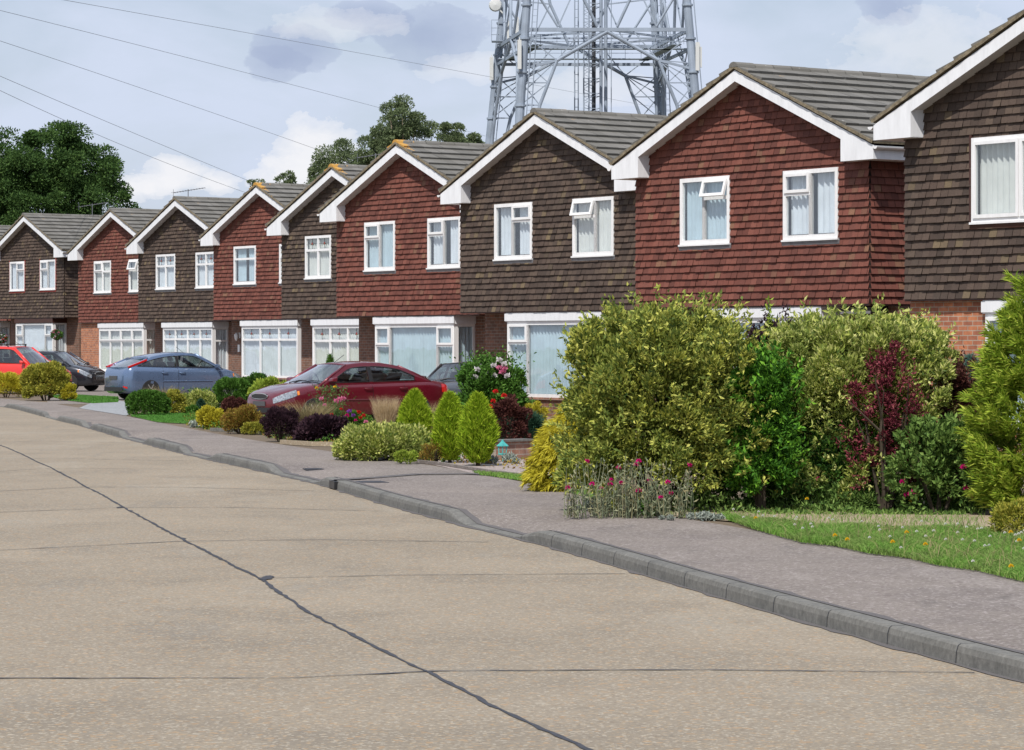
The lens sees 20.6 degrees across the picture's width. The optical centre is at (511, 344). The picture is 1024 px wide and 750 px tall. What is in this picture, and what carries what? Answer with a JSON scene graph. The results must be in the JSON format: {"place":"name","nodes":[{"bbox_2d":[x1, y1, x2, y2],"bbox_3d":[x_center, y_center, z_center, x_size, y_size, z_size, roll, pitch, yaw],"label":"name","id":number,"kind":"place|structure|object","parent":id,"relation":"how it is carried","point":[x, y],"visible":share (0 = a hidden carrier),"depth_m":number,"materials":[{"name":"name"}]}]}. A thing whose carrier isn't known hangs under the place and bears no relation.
{"place":"outdoors","nodes":[
{"label":"outdoors","id":0,"kind":"place"},
{"bbox_2d":[48,394,118,402],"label":"lawn grass","id":1,"kind":"structure","parent":0,"point":[91,398],"depth_m":82.93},
{"bbox_2d":[0,407,1023,749],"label":"road","id":2,"kind":"structure","parent":0,"point":[522,629],"depth_m":16.39,"materials":[{"name":"concrete"}]},
{"bbox_2d":[0,429,919,749],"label":"road joints","id":3,"kind":"object","parent":2,"relation":"on","point":[580,745],"visible":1,"depth_m":15.62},
{"bbox_2d":[0,404,1023,680],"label":"kerb","id":4,"kind":"structure","parent":2,"relation":"on","point":[976,656],"depth_m":19.46,"materials":[{"name":"concrete"}]},
{"bbox_2d":[87,422,1023,653],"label":"kerb seam","id":5,"kind":"object","parent":4,"relation":"on","point":[465,511],"visible":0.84,"depth_m":21.84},
{"bbox_2d":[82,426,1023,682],"bbox_3d":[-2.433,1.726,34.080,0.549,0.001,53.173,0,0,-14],"label":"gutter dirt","id":6,"kind":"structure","parent":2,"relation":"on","point":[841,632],"depth_m":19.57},
{"bbox_2d":[0,398,1023,653],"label":"pavement","id":7,"kind":"structure","parent":0,"point":[978,606],"depth_m":22.93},
{"bbox_2d":[393,449,418,463],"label":"tiny green shrub","id":8,"kind":"object","parent":7,"relation":"on","point":[401,456],"visible":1,"depth_m":38.62,"materials":[{"name":"green plant"}]},
{"bbox_2d":[658,511,725,520],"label":"edge weeds","id":9,"kind":"object","parent":7,"relation":"on","point":[706,515],"visible":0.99,"depth_m":26.20,"materials":[{"name":"plant"}]},
{"bbox_2d":[0,389,1023,571],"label":"garden ground","id":10,"kind":"structure","parent":0,"point":[257,437],"depth_m":48.69,"materials":[{"name":"soil"}]},
{"bbox_2d":[0,225,10,345],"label":"tile hung house","id":11,"kind":"structure","parent":10,"relation":"on","point":[5,325],"depth_m":131.79,"materials":[{"name":"red"}]},
{"bbox_2d":[0,371,22,397],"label":"heather mound","id":12,"kind":"object","parent":10,"relation":"on","point":[9,381],"visible":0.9,"depth_m":86.79,"materials":[{"name":"plant"}]},
{"bbox_2d":[17,360,71,400],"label":"variegated round shrub","id":13,"kind":"object","parent":10,"relation":"on","point":[55,375],"visible":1,"depth_m":81.95,"materials":[{"name":"yellow plant"}]},
{"bbox_2d":[0,202,107,357],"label":"tile hung house","id":14,"kind":"structure","parent":10,"relation":"on","point":[39,287],"depth_m":122.22,"materials":[{"name":"black"}]},
{"bbox_2d":[9,260,25,292],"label":"window","id":15,"kind":"structure","parent":14,"relation":"in","point":[19,281],"depth_m":123.82,"materials":[{"name":"white plastic"}]},
{"bbox_2d":[14,318,66,351],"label":"bay window","id":16,"kind":"structure","parent":14,"relation":"in","point":[33,332],"depth_m":122.08,"materials":[{"name":"white plastic"}]},
{"bbox_2d":[39,258,56,291],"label":"window","id":17,"kind":"structure","parent":14,"relation":"in","point":[49,267],"depth_m":121.30,"materials":[{"name":"white plastic"}]},
{"bbox_2d":[0,119,141,224],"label":"broadleaf tree","id":18,"kind":"object","parent":10,"relation":"on","point":[59,181],"visible":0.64,"depth_m":149.78,"materials":[{"name":"green plant"}]},
{"bbox_2d":[80,401,128,414],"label":"gravel drive","id":19,"kind":"structure","parent":10,"relation":"on","point":[118,407],"depth_m":72.87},
{"bbox_2d":[66,188,202,370],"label":"tile hung house","id":20,"kind":"structure","parent":10,"relation":"on","point":[113,330],"depth_m":113.05,"materials":[{"name":"red"}]},
{"bbox_2d":[93,260,111,294],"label":"window","id":21,"kind":"structure","parent":20,"relation":"in","point":[103,271],"depth_m":113.57,"materials":[{"name":"white plastic"}]},
{"bbox_2d":[98,323,154,370],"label":"bay window","id":22,"kind":"structure","parent":20,"relation":"in","point":[117,341],"depth_m":112.35,"materials":[{"name":"white plastic"}]},
{"bbox_2d":[127,259,138,293],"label":"window","id":23,"kind":"structure","parent":20,"relation":"in","point":[134,269],"depth_m":111.48,"materials":[{"name":"white plastic"}]},
{"bbox_2d":[47,385,232,407],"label":"tarmac drive","id":24,"kind":"structure","parent":10,"relation":"on","point":[99,390],"depth_m":92.18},
{"bbox_2d":[0,341,71,386],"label":"estate car","id":25,"kind":"object","parent":24,"relation":"on","point":[16,359],"visible":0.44,"depth_m":93.33,"materials":[{"name":"red paint"}]},
{"bbox_2d":[38,347,104,390],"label":"car","id":26,"kind":"object","parent":24,"relation":"on","point":[87,376],"visible":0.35,"depth_m":98.22,"materials":[{"name":"grey paint"}]},
{"bbox_2d":[104,347,240,398],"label":"hatchback car","id":27,"kind":"object","parent":24,"relation":"on","point":[127,376],"visible":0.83,"depth_m":83.30,"materials":[{"name":"blue paint"}]},
{"bbox_2d":[124,196,237,370],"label":"tile hung house","id":28,"kind":"structure","parent":10,"relation":"on","point":[175,282],"depth_m":102.93,"materials":[{"name":"black"}]},
{"bbox_2d":[155,254,175,291],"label":"window","id":29,"kind":"structure","parent":28,"relation":"in","point":[167,264],"depth_m":103.86,"materials":[{"name":"white plastic"}]},
{"bbox_2d":[161,322,228,368],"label":"bay window","id":30,"kind":"structure","parent":28,"relation":"in","point":[209,340],"depth_m":101.87,"materials":[{"name":"white plastic"}]},
{"bbox_2d":[194,252,213,290],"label":"window","id":31,"kind":"structure","parent":28,"relation":"in","point":[206,263],"depth_m":101.45,"materials":[{"name":"white plastic"}]},
{"bbox_2d":[180,388,218,412],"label":"variegated low shrub","id":32,"kind":"object","parent":10,"relation":"on","point":[196,394],"visible":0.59,"depth_m":67.05,"materials":[{"name":"green plant"}]},
{"bbox_2d":[195,404,223,428],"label":"yellow shrub","id":33,"kind":"object","parent":10,"relation":"on","point":[207,414],"visible":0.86,"depth_m":54.43,"materials":[{"name":"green plant"}]},
{"bbox_2d":[212,376,251,408],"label":"clipped hedge","id":34,"kind":"object","parent":10,"relation":"on","point":[224,384],"visible":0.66,"depth_m":67.69,"materials":[{"name":"green plant"}]},
{"bbox_2d":[219,395,246,414],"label":"maroon bush","id":35,"kind":"object","parent":10,"relation":"on","point":[232,401],"visible":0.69,"depth_m":61.94,"materials":[{"name":"red plant"}]},
{"bbox_2d":[219,404,261,433],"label":"bronze heather","id":36,"kind":"object","parent":10,"relation":"on","point":[239,416],"visible":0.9,"depth_m":51.58,"materials":[{"name":"brown plant"}]},
{"bbox_2d":[240,421,265,434],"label":"yellow edging shrub","id":37,"kind":"object","parent":10,"relation":"on","point":[250,426],"visible":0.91,"depth_m":51.10,"materials":[{"name":"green plant"}]},
{"bbox_2d":[246,375,285,395],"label":"lime shrub","id":38,"kind":"object","parent":10,"relation":"on","point":[260,383],"visible":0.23,"depth_m":66.10,"materials":[{"name":"green plant"}]},
{"bbox_2d":[259,405,300,441],"bbox_3d":[-3.892,1.330,47.546,0.758,0.654,0.623,0,0,0],"label":"dark barberry","id":39,"kind":"object","parent":10,"relation":"on","point":[277,419],"visible":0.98,"depth_m":47.45,"materials":[{"name":"purple plant"}]},
{"bbox_2d":[198,153,378,382],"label":"tile hung house","id":40,"kind":"structure","parent":10,"relation":"on","point":[247,292],"depth_m":94.67,"materials":[{"name":"red"}]},
{"bbox_2d":[232,245,256,286],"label":"window","id":41,"kind":"structure","parent":40,"relation":"in","point":[242,258],"depth_m":95.28,"materials":[{"name":"white plastic"}]},
{"bbox_2d":[240,320,300,379],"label":"bay window","id":42,"kind":"structure","parent":40,"relation":"in","point":[269,350],"depth_m":93.94,"materials":[{"name":"white plastic"}]},
{"bbox_2d":[280,440,333,445],"bbox_3d":[-3.358,1.595,45.633,0.245,0.070,1.469,0,0,-42],"label":"edging board","id":43,"kind":"object","parent":10,"relation":"on","point":[303,443],"visible":0.82,"depth_m":45.45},
{"bbox_2d":[278,398,337,422],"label":"tan grass tuft","id":44,"kind":"object","parent":10,"relation":"on","point":[306,411],"visible":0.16,"depth_m":48.51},
{"bbox_2d":[264,164,366,371],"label":"tile hung house","id":45,"kind":"structure","parent":10,"relation":"on","point":[309,268],"depth_m":84.97,"materials":[{"name":"black"}]},
{"bbox_2d":[304,235,331,281],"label":"window","id":46,"kind":"structure","parent":45,"relation":"in","point":[319,250],"depth_m":84.79,"materials":[{"name":"white plastic"}]},
{"bbox_2d":[310,318,358,365],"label":"bay window","id":47,"kind":"structure","parent":45,"relation":"in","point":[338,337],"depth_m":84.21,"materials":[{"name":"white plastic"}]},
{"bbox_2d":[291,412,348,441],"bbox_3d":[-3.179,1.409,47.114,0.998,0.558,0.672,0,0,0],"label":"heuchera","id":48,"kind":"object","parent":10,"relation":"on","point":[314,426],"visible":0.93,"depth_m":46.95,"materials":[{"name":"purple plant"}]},
{"bbox_2d":[182,408,467,461],"bbox_3d":[-2.746,1.557,54.271,6.252,0.276,30.702,0,0,-14],"label":"bed ground cover","id":49,"kind":"object","parent":10,"relation":"on","point":[194,414],"visible":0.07,"depth_m":53.86,"materials":[{"name":"green plant"}]},
{"bbox_2d":[308,384,356,418],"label":"tall rose","id":50,"kind":"object","parent":10,"relation":"on","point":[338,400],"visible":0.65,"depth_m":49.03,"materials":[{"name":"green plant"}]},
{"bbox_2d":[304,134,370,183],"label":"birch tree","id":51,"kind":"object","parent":10,"relation":"on","point":[323,162],"visible":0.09,"depth_m":133.22,"materials":[{"name":"green plant"}]},
{"bbox_2d":[184,413,557,468],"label":"bed leaf litter","id":52,"kind":"object","parent":10,"relation":"on","point":[488,461],"visible":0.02,"depth_m":39.29,"materials":[{"name":"brown plant"}]},
{"bbox_2d":[352,115,405,164],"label":"birch tree","id":53,"kind":"object","parent":10,"relation":"on","point":[372,144],"visible":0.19,"depth_m":129.49,"materials":[{"name":"green plant"}]},
{"bbox_2d":[317,139,492,376],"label":"tile hung house","id":54,"kind":"structure","parent":10,"relation":"on","point":[398,261],"depth_m":73.44,"materials":[{"name":"red"}]},
{"bbox_2d":[363,221,395,274],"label":"window","id":55,"kind":"structure","parent":54,"relation":"in","point":[381,237],"depth_m":74.37,"materials":[{"name":"white plastic"}]},
{"bbox_2d":[373,316,475,376],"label":"bay window","id":56,"kind":"structure","parent":54,"relation":"in","point":[418,344],"depth_m":72.88,"materials":[{"name":"white plastic"}]},
{"bbox_2d":[426,216,460,271],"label":"window","id":57,"kind":"structure","parent":54,"relation":"in","point":[439,234],"depth_m":71.87,"materials":[{"name":"white plastic"}]},
{"bbox_2d":[369,93,440,156],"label":"birch tree","id":58,"kind":"object","parent":10,"relation":"on","point":[409,124],"visible":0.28,"depth_m":127.58,"materials":[{"name":"green plant"}]},
{"bbox_2d":[434,121,475,142],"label":"garden tree","id":59,"kind":"object","parent":10,"relation":"on","point":[455,135],"visible":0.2,"depth_m":125.63,"materials":[{"name":"green plant"}]},
{"bbox_2d":[379,453,556,472],"bbox_3d":[-0.629,1.634,41.093,2.977,0.001,14.001,0,0,-18],"label":"pink gravel bed","id":60,"kind":"object","parent":10,"relation":"on","point":[500,466],"visible":0.25,"depth_m":37.78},
{"bbox_2d":[330,420,440,460],"bbox_3d":[-1.731,1.364,39.917,1.688,0.627,0.965,0,0,0],"label":"variegated euonymus","id":61,"kind":"object","parent":60,"relation":"on","point":[373,440],"visible":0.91,"depth_m":39.67,"materials":[{"name":"green plant"}]},
{"bbox_2d":[370,394,400,424],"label":"feather grass","id":62,"kind":"object","parent":60,"relation":"on","point":[386,412],"depth_m":44.47,"materials":[{"name":"plant"}]},
{"bbox_2d":[395,387,433,431],"bbox_3d":[-1.570,1.178,45.666,0.676,1.005,0.687,0,0,29],"label":"dwarf conifer","id":63,"kind":"object","parent":60,"relation":"on","point":[414,407],"visible":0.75,"depth_m":45.50,"materials":[{"name":"green plant"}]},
{"bbox_2d":[418,439,447,461],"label":"twiggy shrub","id":64,"kind":"object","parent":60,"relation":"on","point":[430,448],"visible":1,"depth_m":38.89,"materials":[{"name":"brown plant"}]},
{"bbox_2d":[430,389,463,462],"bbox_3d":[-0.860,1.145,38.988,0.616,1.070,0.589,0,0,0],"label":"dwarf conifer","id":65,"kind":"object","parent":60,"relation":"on","point":[446,418],"visible":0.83,"depth_m":38.84,"materials":[{"name":"green plant"}]},
{"bbox_2d":[381,456,521,473],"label":"edging kerb","id":66,"kind":"structure","parent":60,"relation":"on","point":[452,465],"depth_m":37.45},
{"bbox_2d":[453,390,501,465],"bbox_3d":[-0.459,1.142,37.996,0.667,1.076,0.683,0,0,0],"label":"dwarf conifer","id":67,"kind":"object","parent":60,"relation":"on","point":[479,428],"visible":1,"depth_m":37.84,"materials":[{"name":"green plant"}]},
{"bbox_2d":[491,438,532,458],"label":"garden wall","id":68,"kind":"structure","parent":60,"relation":"on","point":[519,448],"depth_m":40.16,"materials":[{"name":"brick"}]},
{"bbox_2d":[449,344,536,408],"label":"rose bush","id":69,"kind":"object","parent":10,"relation":"on","point":[498,373],"visible":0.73,"depth_m":47.14,"materials":[{"name":"green plant"}]},
{"bbox_2d":[489,389,532,438],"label":"dark shrub","id":70,"kind":"object","parent":10,"relation":"on","point":[508,406],"visible":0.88,"depth_m":44.03,"materials":[{"name":"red plant"}]},
{"bbox_2d":[498,409,544,441],"bbox_3d":[0.175,1.329,45.360,1.064,0.710,0.899,0,0,0],"label":"juniper","id":71,"kind":"object","parent":10,"relation":"on","point":[535,421],"visible":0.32,"depth_m":45.15,"materials":[{"name":"green plant"}]},
{"bbox_2d":[437,108,667,416],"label":"tile hung house","id":72,"kind":"structure","parent":10,"relation":"on","point":[547,221],"depth_m":63.63,"materials":[{"name":"black"}]},
{"bbox_2d":[492,202,533,263],"bbox_3d":[0.067,-2.534,64.543,0.184,1.380,1.560,0,0,-35],"label":"window","id":73,"kind":"structure","parent":72,"relation":"in","point":[508,219],"depth_m":64.52,"materials":[{"name":"white plastic"}]},
{"bbox_2d":[504,311,622,399],"bbox_3d":[1.178,0.262,63.526,0.712,1.968,3.700,0,0,-35],"label":"bay window","id":74,"kind":"structure","parent":72,"relation":"in","point":[539,332],"depth_m":63.83,"materials":[{"name":"white plastic"}]},
{"bbox_2d":[569,196,614,260],"bbox_3d":[1.780,-2.534,62.013,0.271,1.380,1.570,0,0,-35],"label":"window","id":75,"kind":"structure","parent":72,"relation":"in","point":[596,217],"depth_m":62.03,"materials":[{"name":"white plastic"}]},
{"bbox_2d":[519,397,595,491],"bbox_3d":[0.628,1.143,31.678,1.157,1.165,1.144,0,0,0],"label":"golden cypress","id":76,"kind":"object","parent":10,"relation":"on","point":[542,460],"visible":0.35,"depth_m":31.47,"materials":[{"name":"plant"}]},
{"bbox_2d":[485,0,701,143],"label":"lattice tower","id":77,"kind":"structure","parent":10,"relation":"on","point":[508,33],"depth_m":207.38,"materials":[{"name":"metal"}]},
{"bbox_2d":[562,452,697,518],"bbox_3d":[1.122,1.338,26.636,1.310,0.661,0.646,0,0,0],"label":"rose campion","id":78,"kind":"object","parent":10,"relation":"on","point":[630,506],"visible":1,"depth_m":26.55,"materials":[{"name":"green plant"}]},
{"bbox_2d":[543,282,782,508],"bbox_3d":[1.479,0.524,27.780,2.358,2.270,1.911,0,0,0],"label":"elaeagnus shrub","id":79,"kind":"object","parent":10,"relation":"on","point":[638,364],"visible":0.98,"depth_m":27.32,"materials":[{"name":"green plant"}]},
{"bbox_2d":[709,333,815,508],"bbox_3d":[2.417,0.770,27.537,1.104,1.767,0.968,0,0,0],"label":"evergreen shrub","id":80,"kind":"object","parent":10,"relation":"on","point":[775,379],"visible":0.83,"depth_m":27.36,"materials":[{"name":"green plant"}]},
{"bbox_2d":[607,62,928,421],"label":"tile hung house","id":81,"kind":"structure","parent":10,"relation":"on","point":[756,185],"depth_m":52.53,"materials":[{"name":"red"}]},
{"bbox_2d":[678,175,731,250],"bbox_3d":[3.681,-2.501,53.923,0.271,1.380,1.560,0,0,-35],"label":"window","id":82,"kind":"structure","parent":81,"relation":"in","point":[708,203],"depth_m":53.95,"materials":[{"name":"white plastic"}]},
{"bbox_2d":[711,306,847,366],"bbox_3d":[4.932,0.295,52.791,0.712,1.968,3.350,0,0,-35],"label":"bay window","id":83,"kind":"structure","parent":81,"relation":"in","point":[758,315],"depth_m":52.35,"materials":[{"name":"white plastic"}]},
{"bbox_2d":[781,167,839,245],"bbox_3d":[5.473,-2.501,51.449,0.184,1.380,1.570,0,0,-35],"label":"window","id":84,"kind":"structure","parent":81,"relation":"in","point":[801,192],"depth_m":51.41,"materials":[{"name":"white plastic"}]},
{"bbox_2d":[742,301,812,503],"bbox_3d":[2.612,0.605,28.698,1.093,2.097,1.103,0,0,-44],"label":"shrub","id":85,"kind":"object","parent":10,"relation":"on","point":[750,332],"visible":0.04,"depth_m":28.73,"materials":[{"name":"green plant"}]},
{"bbox_2d":[646,414,992,508],"bbox_3d":[3.041,1.173,27.911,3.592,1.021,0.847,0,0,0],"label":"shade shrub","id":86,"kind":"object","parent":10,"relation":"on","point":[821,463],"visible":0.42,"depth_m":27.74,"materials":[{"name":"green plant"}]},
{"bbox_2d":[656,485,989,514],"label":"hedge foot plants","id":87,"kind":"object","parent":10,"relation":"on","point":[779,507],"visible":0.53,"depth_m":27.42,"materials":[{"name":"green plant"}]},
{"bbox_2d":[726,477,981,510],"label":"shrub","id":88,"kind":"object","parent":10,"relation":"on","point":[861,499],"visible":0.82,"depth_m":27.56,"materials":[{"name":"green plant"}]},
{"bbox_2d":[762,292,969,506],"bbox_3d":[3.454,0.564,28.193,2.398,2.188,1.720,0,0,0],"label":"variegated shrub","id":89,"kind":"object","parent":10,"relation":"on","point":[831,351],"visible":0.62,"depth_m":27.77,"materials":[{"name":"green plant"}]},
{"bbox_2d":[830,339,940,509],"bbox_3d":[3.640,0.797,27.534,0.928,1.715,0.783,0,0,34],"label":"berberis bush","id":90,"kind":"object","parent":10,"relation":"on","point":[883,437],"visible":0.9,"depth_m":27.52,"materials":[{"name":"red plant"}]},
{"bbox_2d":[881,412,984,513],"bbox_3d":[4.137,1.157,27.272,1.127,1.025,0.737,0,0,0],"label":"rose bush","id":91,"kind":"object","parent":10,"relation":"on","point":[938,463],"visible":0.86,"depth_m":27.16,"materials":[{"name":"green plant"}]},
{"bbox_2d":[868,9,1023,451],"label":"tile hung house","id":92,"kind":"structure","parent":10,"relation":"on","point":[956,125],"depth_m":43.71,"materials":[{"name":"black"}]},
{"bbox_2d":[969,134,1023,229],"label":"window","id":93,"kind":"structure","parent":92,"relation":"in","point":[1001,157],"depth_m":43.24,"materials":[{"name":"white plastic"}]},
{"bbox_2d":[981,299,1023,421],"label":"bay window","id":94,"kind":"structure","parent":92,"relation":"in","point":[988,307],"depth_m":43.31,"materials":[{"name":"white plastic"}]},
{"bbox_2d":[925,345,984,505],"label":"dark red bush","id":95,"kind":"object","parent":10,"relation":"on","point":[960,382],"visible":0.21,"depth_m":27.94,"materials":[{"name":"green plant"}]},
{"bbox_2d":[951,269,1023,512],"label":"golden conifer","id":96,"kind":"object","parent":10,"relation":"on","point":[999,374],"visible":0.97,"depth_m":26.64,"materials":[{"name":"green plant"}]},
{"label":"verge strip base","id":97,"kind":"structure","parent":10,"relation":"on","visible":0},
{"bbox_2d":[472,470,601,497],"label":"verge edge grass","id":98,"kind":"structure","parent":97,"relation":"on","point":[510,475],"depth_m":34.70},
{"bbox_2d":[0,0,1023,212],"label":"sky","id":99,"kind":"structure","parent":0,"point":[909,37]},
{"bbox_2d":[664,508,1014,527],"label":"gravel path","id":100,"kind":"structure","parent":0,"point":[985,517],"depth_m":26.52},
{"bbox_2d":[670,508,985,526],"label":"path weeds","id":101,"kind":"object","parent":100,"relation":"on","point":[884,518],"visible":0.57,"depth_m":26.16,"materials":[{"name":"plant"}]},
{"label":"verge grass base","id":102,"kind":"structure","parent":0,"visible":0},
{"bbox_2d":[717,510,1023,581],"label":"verge grass","id":103,"kind":"structure","parent":102,"relation":"on","point":[868,546],"depth_m":22.78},
{"bbox_2d":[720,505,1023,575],"bbox_3d":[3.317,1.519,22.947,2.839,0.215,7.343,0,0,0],"label":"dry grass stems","id":104,"kind":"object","parent":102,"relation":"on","point":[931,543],"visible":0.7,"depth_m":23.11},
{"bbox_2d":[987,496,1023,533],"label":"verge bush","id":105,"kind":"object","parent":102,"relation":"on","point":[1006,513],"visible":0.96,"depth_m":23.78,"materials":[{"name":"yellow plant"}]},
{"label":"lawn by hedge","id":106,"kind":"structure","parent":0,"visible":0},
{"bbox_2d":[124,388,171,414],"bbox_3d":[-8.371,1.330,64.965,1.109,0.673,0.941,0,0,0],"label":"clipped ball","id":107,"kind":"object","parent":106,"relation":"on","point":[141,401],"visible":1,"depth_m":64.70,"materials":[{"name":"green plant"}]},
{"bbox_2d":[131,411,195,422],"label":"lawn grass","id":108,"kind":"structure","parent":106,"relation":"on","point":[169,417],"depth_m":62.14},
{"bbox_2d":[162,388,187,412],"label":"yellow green shrub","id":109,"kind":"object","parent":106,"relation":"on","point":[179,404],"visible":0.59,"depth_m":66.14,"materials":[{"name":"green plant"}]},
{"label":"block paved drive","id":110,"kind":"structure","parent":0,"visible":0},
{"bbox_2d":[247,355,447,419],"bbox_3d":[-3.401,0.923,58.599,4.266,1.420,1.884,0,0,-35],"label":"saloon car","id":111,"kind":"object","parent":110,"relation":"on","point":[363,381],"visible":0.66,"depth_m":57.98,"materials":[{"name":"red paint"}]},
{"bbox_2d":[343,409,372,427],"bbox_3d":[-2.750,1.370,49.345,0.659,0.521,1.015,0,0,0],"label":"flower patch","id":112,"kind":"object","parent":110,"relation":"on","point":[359,417],"visible":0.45,"depth_m":49.52,"materials":[{"name":"multicoloured plant"}]},
{"bbox_2d":[423,355,521,393],"bbox_3d":[-0.980,0.932,62.699,1.745,1.401,3.446,0,0,20],"label":"black car","id":113,"kind":"object","parent":110,"relation":"on","point":[445,373],"visible":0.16,"depth_m":62.54,"materials":[{"name":"black paint"}]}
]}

